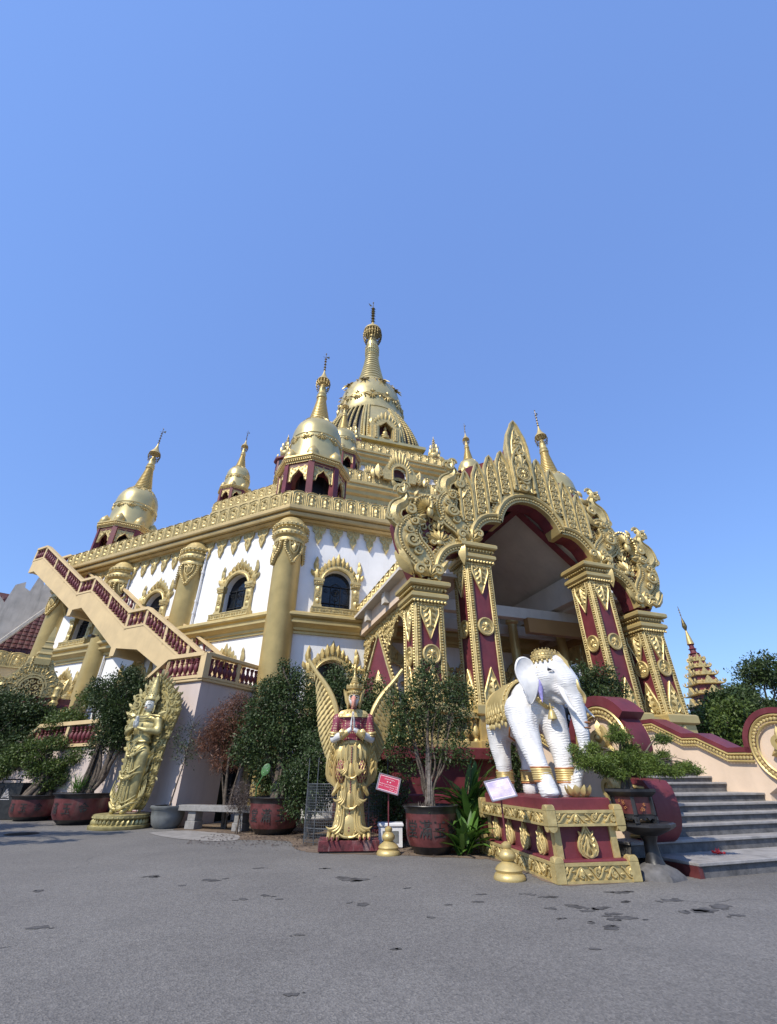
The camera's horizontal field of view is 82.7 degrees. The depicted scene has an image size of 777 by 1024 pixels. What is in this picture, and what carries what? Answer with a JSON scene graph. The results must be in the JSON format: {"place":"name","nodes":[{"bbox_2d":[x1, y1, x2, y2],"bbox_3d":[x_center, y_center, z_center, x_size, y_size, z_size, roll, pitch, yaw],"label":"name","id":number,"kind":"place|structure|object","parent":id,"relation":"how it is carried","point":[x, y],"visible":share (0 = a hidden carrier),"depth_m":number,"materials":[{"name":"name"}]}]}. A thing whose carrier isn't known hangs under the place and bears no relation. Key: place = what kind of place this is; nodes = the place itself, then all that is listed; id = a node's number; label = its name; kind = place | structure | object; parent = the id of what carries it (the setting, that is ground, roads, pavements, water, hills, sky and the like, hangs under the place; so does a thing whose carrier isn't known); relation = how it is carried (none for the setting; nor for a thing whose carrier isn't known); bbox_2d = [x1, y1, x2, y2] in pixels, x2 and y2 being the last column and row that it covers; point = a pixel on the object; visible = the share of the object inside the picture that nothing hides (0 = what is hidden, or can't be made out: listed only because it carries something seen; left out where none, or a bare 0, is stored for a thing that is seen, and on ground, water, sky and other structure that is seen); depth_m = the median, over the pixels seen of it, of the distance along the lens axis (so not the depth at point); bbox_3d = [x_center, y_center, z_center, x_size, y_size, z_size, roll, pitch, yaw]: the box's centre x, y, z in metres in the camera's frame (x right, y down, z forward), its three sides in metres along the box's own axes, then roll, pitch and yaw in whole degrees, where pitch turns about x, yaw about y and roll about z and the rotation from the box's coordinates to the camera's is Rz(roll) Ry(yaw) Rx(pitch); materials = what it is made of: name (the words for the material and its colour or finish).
{"place":"outdoors","nodes":[
{"label":"outdoors","id":0,"kind":"place"},
{"bbox_2d":[0,779,31,819],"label":"litter bin","id":1,"kind":"object","parent":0,"point":[7,790],"visible":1,"depth_m":18.56,"materials":[{"name":"black plastic"}]},
{"bbox_2d":[0,818,776,1023],"bbox_3d":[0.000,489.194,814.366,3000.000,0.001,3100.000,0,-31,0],"label":"ground","id":2,"kind":"structure","parent":0,"point":[124,941],"depth_m":4.84,"materials":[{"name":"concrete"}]},
{"bbox_2d":[3,832,38,835],"bbox_3d":[-11.400,10.001,13.710,0.920,0.014,0.920,0,-31,0],"label":"manhole cover","id":3,"kind":"object","parent":2,"relation":"on","point":[20,833],"visible":1,"depth_m":13.71,"materials":[{"name":"metal"}]},
{"bbox_2d":[0,679,50,770],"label":"wall shrub","id":4,"kind":"object","parent":2,"relation":"on","point":[11,708],"visible":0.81,"depth_m":21.24,"materials":[{"name":"green plant"}]},
{"bbox_2d":[0,577,51,677],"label":"tiled hall","id":5,"kind":"structure","parent":2,"relation":"on","point":[22,613],"depth_m":37.41,"materials":[{"name":"paint"}]},
{"bbox_2d":[8,794,54,821],"bbox_3d":[-14.600,12.199,18.222,1.984,0.880,1.984,0,-31,0],"label":"pot","id":6,"kind":"object","parent":2,"relation":"on","point":[30,808],"visible":0.77,"depth_m":17.64,"materials":[{"name":"red ceramic"}]},
{"bbox_2d":[0,732,84,794],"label":"potted tree","id":7,"kind":"object","parent":6,"relation":"in","point":[44,767],"visible":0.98,"depth_m":18.88,"materials":[{"name":"green plant"}]},
{"bbox_2d":[0,627,70,719],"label":"gilt shrine","id":8,"kind":"object","parent":2,"relation":"on","point":[37,674],"visible":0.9,"depth_m":24.04,"materials":[{"name":"gold metal"}]},
{"bbox_2d":[0,698,73,771],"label":"wall shrub","id":9,"kind":"object","parent":2,"relation":"on","point":[42,713],"visible":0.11,"depth_m":21.60,"materials":[{"name":"green plant"}]},
{"bbox_2d":[35,688,112,749],"bbox_3d":[-14.251,10.968,20.573,4.478,5.455,2.506,0,-31,0],"label":"wall shrub","id":10,"kind":"object","parent":2,"relation":"on","point":[65,715],"visible":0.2,"depth_m":20.85,"materials":[{"name":"green plant"}]},
{"bbox_2d":[51,792,115,825],"bbox_3d":[-11.750,11.326,16.880,2.192,1.000,2.192,0,-31,0],"label":"pot","id":11,"kind":"object","parent":2,"relation":"on","point":[71,808],"visible":0.86,"depth_m":16.23,"materials":[{"name":"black ceramic"}]},
{"bbox_2d":[52,772,90,792],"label":"grass tuft","id":12,"kind":"object","parent":11,"relation":"in","point":[77,786],"visible":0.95,"depth_m":16.95,"materials":[{"name":"green plant"}]},
{"bbox_2d":[76,661,152,792],"bbox_3d":[-11.244,8.899,18.350,3.718,5.057,2.018,0,-31,0],"label":"potted tree","id":13,"kind":"object","parent":11,"relation":"in","point":[114,704],"visible":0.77,"depth_m":18.23,"materials":[{"name":"green plant"}]},
{"bbox_2d":[87,812,150,830],"bbox_3d":[-9.350,10.779,15.401,1.960,0.420,1.960,0,-31,0],"label":"lotus pedestal","id":14,"kind":"object","parent":2,"relation":"on","point":[116,821],"visible":0.99,"depth_m":14.79,"materials":[{"name":"gold metal"}]},
{"bbox_2d":[108,669,182,813],"bbox_3d":[-9.343,8.404,16.626,2.828,4.927,0.891,-11,-32,17],"label":"standing deity","id":15,"kind":"object","parent":14,"relation":"on","point":[153,714],"visible":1,"depth_m":16.48,"materials":[{"name":"gold metal"}]},
{"bbox_2d":[0,545,257,825],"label":"outside staircase","id":16,"kind":"structure","parent":2,"relation":"on","point":[200,677],"depth_m":19.65,"materials":[{"name":"beige paint"}]},
{"bbox_2d":[214,751,237,821],"bbox_3d":[-6.867,11.011,18.496,0.100,3.200,1.500,-14,-34,22],"label":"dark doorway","id":17,"kind":"structure","parent":16,"relation":"in","point":[231,779],"depth_m":18.32,"materials":[{"name":"black glass"}]},
{"bbox_2d":[150,804,184,828],"bbox_3d":[-7.750,10.676,15.462,1.240,0.660,1.233,0,-31,0],"label":"sapling pot","id":18,"kind":"object","parent":2,"relation":"on","point":[165,816],"visible":0.87,"depth_m":15.10,"materials":[{"name":"grey ceramic"}]},
{"bbox_2d":[169,714,213,805],"bbox_3d":[-7.528,9.145,16.384,1.634,3.040,1.311,0,-31,0],"label":"sapling","id":19,"kind":"object","parent":18,"relation":"on","point":[185,748],"visible":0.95,"depth_m":16.51,"materials":[{"name":"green plant"}]},
{"bbox_2d":[151,830,239,840],"bbox_3d":[-5.787,9.795,13.364,3.801,0.001,1.652,-19,-36,28],"label":"pavement patch","id":20,"kind":"object","parent":2,"relation":"on","point":[189,835],"visible":0.97,"depth_m":13.32,"materials":[{"name":"concrete"}]},
{"bbox_2d":[28,302,612,818],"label":"temple","id":21,"kind":"structure","parent":2,"relation":"on","point":[294,562],"depth_m":26.65,"materials":[{"name":"white paint"}]},
{"bbox_2d":[58,667,77,716],"bbox_3d":[-20.446,11.446,27.227,3.027,3.698,0.816,-14,-34,22],"label":"window","id":22,"kind":"structure","parent":21,"relation":"in","point":[65,675],"depth_m":27.35,"materials":[{"name":"gold metal"}]},
{"bbox_2d":[56,618,94,647],"bbox_3d":[-20.446,7.224,29.754,3.027,3.698,0.816,-14,-34,22],"label":"window","id":23,"kind":"structure","parent":21,"relation":"in","point":[84,629],"depth_m":29.51,"materials":[{"name":"gold metal"}]},
{"bbox_2d":[117,661,151,696],"bbox_3d":[-14.513,9.960,24.745,3.027,3.698,0.816,-14,-34,22],"label":"window","id":24,"kind":"structure","parent":21,"relation":"in","point":[135,664],"depth_m":24.99,"materials":[{"name":"gold metal"}]},
{"bbox_2d":[135,577,173,628],"bbox_3d":[-14.513,5.738,27.271,3.027,3.698,0.816,-14,-34,22],"label":"window","id":25,"kind":"structure","parent":21,"relation":"in","point":[160,604],"depth_m":27.55,"materials":[{"name":"gold metal"}]},
{"bbox_2d":[217,644,244,680],"bbox_3d":[-8.492,8.452,22.225,3.027,3.698,0.816,-14,-34,22],"label":"window","id":26,"kind":"structure","parent":21,"relation":"in","point":[225,651],"depth_m":22.61,"materials":[{"name":"gold metal"}]},
{"bbox_2d":[207,558,259,620],"bbox_3d":[-8.492,4.230,24.751,3.027,3.698,0.816,-14,-34,22],"label":"window","id":27,"kind":"structure","parent":21,"relation":"in","point":[239,602],"depth_m":24.73,"materials":[{"name":"gold metal"}]},
{"bbox_2d":[302,640,360,715],"bbox_3d":[-2.823,8.179,21.769,3.027,3.698,0.816,10,-32,-16],"label":"window","id":28,"kind":"structure","parent":21,"relation":"in","point":[332,653],"depth_m":22.17,"materials":[{"name":"gold metal"}]},
{"bbox_2d":[310,555,363,615],"bbox_3d":[-2.823,3.958,24.296,3.027,3.698,0.816,10,-32,-16],"label":"window","id":29,"kind":"structure","parent":21,"relation":"in","point":[332,593],"depth_m":24.30,"materials":[{"name":"gold metal"}]},
{"bbox_2d":[25,867,745,995],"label":"ground stains","id":30,"kind":"object","parent":2,"relation":"on","point":[619,918],"visible":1,"depth_m":6.04,"materials":[{"name":"liquid"}]},
{"bbox_2d":[484,776,525,882],"bbox_3d":[2.120,5.749,8.097,0.561,1.551,0.556,3,-31,-5],"label":"information sign","id":31,"kind":"object","parent":2,"relation":"on","point":[508,869],"visible":1,"depth_m":7.87,"materials":[{"name":"gold metal"}]},
{"bbox_2d":[331,420,699,840],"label":"portico","id":32,"kind":"structure","parent":2,"relation":"on","point":[515,540],"depth_m":19.33,"materials":[{"name":"red paint"}]},
{"bbox_2d":[563,705,570,727],"bbox_3d":[8.426,9.981,21.350,1.493,3.100,1.150,10,-32,-16],"label":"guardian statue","id":33,"kind":"object","parent":32,"relation":"on","point":[567,712],"visible":0.08,"depth_m":21.35,"materials":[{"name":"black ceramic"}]},
{"bbox_2d":[569,659,633,697],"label":"shrub","id":34,"kind":"object","parent":2,"relation":"on","point":[597,685],"visible":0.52,"depth_m":15.84,"materials":[{"name":"green plant"}]},
{"bbox_2d":[617,759,776,878],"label":"entrance steps","id":35,"kind":"structure","parent":2,"relation":"on","point":[739,829],"depth_m":9.66,"materials":[{"name":"stone"}]},
{"bbox_2d":[511,696,681,842],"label":"stair wall","id":36,"kind":"structure","parent":35,"relation":"on","point":[622,712],"depth_m":9.99,"materials":[{"name":"red paint"}]},
{"bbox_2d":[640,707,776,800],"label":"stair wall","id":37,"kind":"structure","parent":35,"relation":"on","point":[750,765],"depth_m":12.47,"materials":[{"name":"beige paint"}]},
{"bbox_2d":[711,848,725,853],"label":"fallen petals","id":38,"kind":"object","parent":35,"relation":"on","point":[717,851],"visible":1,"depth_m":8.72,"materials":[{"name":"red plant"}]},
{"bbox_2d":[677,606,726,730],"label":"tiered pagoda","id":39,"kind":"object","parent":2,"relation":"on","point":[701,674],"visible":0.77,"depth_m":46.45,"materials":[{"name":"gold metal"}]},
{"bbox_2d":[686,692,755,746],"bbox_3d":[15.534,10.823,19.870,4.154,4.954,3.334,0,-31,0],"label":"background tree","id":40,"kind":"object","parent":2,"relation":"on","point":[716,718],"visible":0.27,"depth_m":20.24,"materials":[{"name":"green plant"}]},
{"bbox_2d":[696,680,776,725],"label":"background tree","id":41,"kind":"object","parent":2,"relation":"on","point":[754,700],"visible":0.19,"depth_m":21.57,"materials":[{"name":"green plant"}]},
{"bbox_2d":[714,649,776,709],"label":"background tree","id":42,"kind":"object","parent":2,"relation":"on","point":[761,672],"visible":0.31,"depth_m":23.04,"materials":[{"name":"green plant"}]},
{"bbox_2d":[0,0,776,714],"label":"sky","id":43,"kind":"structure","parent":0,"point":[564,211],"materials":[{"name":"blue"}]},
{"bbox_2d":[173,819,644,885],"bbox_3d":[0.518,9.867,13.477,15.803,0.001,8.511,-26,-39,36],"label":"soil bed","id":44,"kind":"object","parent":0,"point":[299,829],"visible":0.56,"depth_m":12.52,"materials":[{"name":"soil"}]},
{"bbox_2d":[178,804,249,831],"bbox_3d":[-5.727,10.299,14.861,3.150,0.690,0.540,-12,-33,19],"label":"stone bench","id":45,"kind":"object","parent":44,"relation":"on","point":[194,821],"visible":0.82,"depth_m":14.89,"materials":[{"name":"grey stone"}]},
{"bbox_2d":[191,687,271,828],"bbox_3d":[-5.980,9.060,16.605,3.102,4.637,2.206,0,-31,0],"label":"rust shrub","id":46,"kind":"object","parent":44,"relation":"on","point":[218,732],"visible":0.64,"depth_m":16.57,"materials":[{"name":"brown plant"}]},
{"bbox_2d":[225,777,257,833],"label":"dry plant","id":47,"kind":"object","parent":44,"relation":"on","point":[239,801],"visible":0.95,"depth_m":14.14,"materials":[{"name":"brown plant"}]},
{"bbox_2d":[217,679,284,805],"bbox_3d":[-5.153,8.983,17.028,2.863,5.196,2.334,16,-35,-25],"label":"dark shrub","id":48,"kind":"object","parent":44,"relation":"on","point":[253,693],"visible":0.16,"depth_m":16.75,"materials":[{"name":"brown plant"}]},
{"bbox_2d":[248,795,302,834],"bbox_3d":[-3.620,9.665,14.086,1.846,0.980,1.846,0,-31,0],"label":"pot","id":49,"kind":"object","parent":44,"relation":"on","point":[265,818],"visible":0.8,"depth_m":13.51,"materials":[{"name":"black ceramic"}]},
{"bbox_2d":[255,763,269,796],"bbox_3d":[-4.093,8.634,14.087,0.544,1.049,0.225,-21,-37,31],"label":"cactus pad","id":50,"kind":"object","parent":49,"relation":"on","point":[265,770],"visible":0.99,"depth_m":14.16,"materials":[{"name":"green plant"}]},
{"bbox_2d":[225,656,323,797],"bbox_3d":[-3.735,7.392,15.430,3.680,4.595,1.982,0,-31,0],"label":"potted tree","id":51,"kind":"object","parent":49,"relation":"in","point":[282,686],"visible":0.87,"depth_m":15.21,"materials":[{"name":"green plant"}]},
{"bbox_2d":[242,686,334,811],"bbox_3d":[-3.646,9.180,17.011,3.874,4.834,2.429,0,-31,0],"label":"dark shrub","id":52,"kind":"object","parent":44,"relation":"on","point":[265,787],"visible":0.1,"depth_m":16.25,"materials":[{"name":"green plant"}]},
{"bbox_2d":[270,726,336,838],"bbox_3d":[-2.337,7.995,13.184,2.108,2.933,1.890,21,-37,-31],"label":"dark shrub","id":53,"kind":"object","parent":44,"relation":"on","point":[298,781],"visible":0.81,"depth_m":13.01,"materials":[{"name":"green plant"}]},
{"bbox_2d":[188,831,494,857],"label":"leaf litter","id":54,"kind":"object","parent":44,"relation":"on","point":[278,841],"visible":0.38,"depth_m":12.23,"materials":[{"name":"brown plant"}]},
{"bbox_2d":[300,660,389,796],"bbox_3d":[-1.376,7.703,14.787,3.368,5.101,2.688,0,-31,0],"label":"round shrub","id":55,"kind":"object","parent":44,"relation":"on","point":[337,686],"visible":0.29,"depth_m":15.27,"materials":[{"name":"green plant"}]},
{"bbox_2d":[303,758,387,844],"bbox_3d":[-1.120,7.908,12.142,2.322,2.000,0.648,2,-31,-3],"label":"wire guard","id":56,"kind":"object","parent":44,"relation":"on","point":[326,808],"visible":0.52,"depth_m":11.92,"materials":[{"name":"grey metal"}]},
{"bbox_2d":[318,836,378,852],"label":"statue slab","id":57,"kind":"structure","parent":44,"relation":"on","point":[343,845],"depth_m":10.38,"materials":[{"name":"red stone"}]},
{"bbox_2d":[307,658,403,840],"bbox_3d":[-0.969,6.106,11.885,2.913,4.349,1.052,2,-31,-3],"label":"winged statue","id":58,"kind":"object","parent":57,"relation":"on","point":[353,756],"visible":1,"depth_m":11.67,"materials":[{"name":"gold paint"}]},
{"bbox_2d":[363,719,403,792],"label":"dark shrub","id":59,"kind":"object","parent":44,"relation":"on","point":[380,764],"visible":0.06,"depth_m":13.98,"materials":[{"name":"green plant"}]},
{"bbox_2d":[364,779,412,841],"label":"dark shrub","id":60,"kind":"object","parent":44,"relation":"on","point":[394,801],"visible":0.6,"depth_m":12.13,"materials":[{"name":"green plant"}]},
{"bbox_2d":[376,773,400,856],"bbox_3d":[0.000,7.165,10.536,0.556,1.625,0.560,-11,-33,18],"label":"information sign","id":61,"kind":"object","parent":44,"relation":"on","point":[388,846],"visible":1,"depth_m":10.41,"materials":[{"name":"gold metal"}]},
{"bbox_2d":[377,822,402,847],"bbox_3d":[0.050,8.245,11.265,0.660,0.520,0.460,0,-31,0],"label":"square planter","id":62,"kind":"object","parent":44,"relation":"on","point":[396,827],"visible":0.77,"depth_m":11.15,"materials":[{"name":"white metal"}]},
{"bbox_2d":[402,803,458,855],"bbox_3d":[1.020,7.573,10.560,1.384,0.950,1.384,0,-31,0],"label":"pot","id":63,"kind":"object","parent":44,"relation":"on","point":[424,826],"visible":0.95,"depth_m":10.17,"materials":[{"name":"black ceramic"}]},
{"bbox_2d":[416,801,431,805],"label":"grass tuft","id":64,"kind":"object","parent":63,"relation":"in","point":[420,804],"visible":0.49,"depth_m":10.66,"materials":[{"name":"plant"}]},
{"bbox_2d":[378,654,480,805],"bbox_3d":[1.083,5.711,11.746,2.769,3.688,1.396,0,-31,0],"label":"potted tree","id":65,"kind":"object","parent":63,"relation":"in","point":[428,785],"visible":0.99,"depth_m":11.69,"materials":[{"name":"green plant"}]},
{"bbox_2d":[438,804,498,855],"bbox_3d":[1.931,7.357,10.239,1.673,0.970,1.623,-25,-39,35],"label":"lily plant","id":66,"kind":"object","parent":44,"relation":"on","point":[466,835],"visible":0.87,"depth_m":10.06,"materials":[{"name":"green plant"}]},
{"bbox_2d":[420,757,521,849],"bbox_3d":[2.082,7.420,11.386,2.839,2.041,2.729,0,-31,0],"label":"lily plant","id":67,"kind":"object","parent":44,"relation":"on","point":[469,801],"visible":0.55,"depth_m":11.34,"materials":[{"name":"green plant"}]},
{"bbox_2d":[483,738,521,787],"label":"shrub","id":68,"kind":"object","parent":44,"relation":"on","point":[515,763],"visible":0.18,"depth_m":12.81,"materials":[{"name":"green plant"}]},
{"bbox_2d":[482,746,522,822],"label":"dark shrub","id":69,"kind":"object","parent":44,"relation":"on","point":[514,785],"visible":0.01,"depth_m":12.93,"materials":[{"name":"green plant"}]},
{"bbox_2d":[478,792,642,884],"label":"elephant plinth","id":70,"kind":"structure","parent":44,"relation":"on","point":[559,840],"depth_m":7.97,"materials":[{"name":"red paint"}]},
{"bbox_2d":[485,647,594,797],"bbox_3d":[3.373,4.922,10.258,1.613,2.985,3.169,5,-31,-8],"label":"elephant statue","id":71,"kind":"object","parent":70,"relation":"on","point":[524,710],"visible":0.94,"depth_m":9.65,"materials":[{"name":"white paint"}]},
{"bbox_2d":[564,784,591,796],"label":"lotus flower","id":72,"kind":"object","parent":70,"relation":"on","point":[577,791],"visible":0.94,"depth_m":8.41,"materials":[{"name":"gold metal"}]},
{"bbox_2d":[625,819,687,882],"bbox_3d":[4.780,6.139,8.038,0.961,0.820,0.961,-24,-38,34],"label":"stone pedestal","id":73,"kind":"object","parent":44,"relation":"on","point":[654,867],"visible":0.88,"depth_m":7.85,"materials":[{"name":"grey stone"}]},
{"bbox_2d":[604,788,658,823],"bbox_3d":[4.620,5.558,8.351,1.000,0.540,0.866,4,-31,-7],"label":"hexagonal pot","id":74,"kind":"object","parent":73,"relation":"on","point":[637,804],"visible":0.84,"depth_m":8.11,"materials":[{"name":"black ceramic"}]},
{"bbox_2d":[564,722,706,788],"bbox_3d":[4.869,4.857,8.752,2.659,1.278,0.819,0,-31,0],"label":"bonsai tree","id":75,"kind":"object","parent":74,"relation":"in","point":[629,759],"visible":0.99,"depth_m":8.63,"materials":[{"name":"green plant"}]}
]}

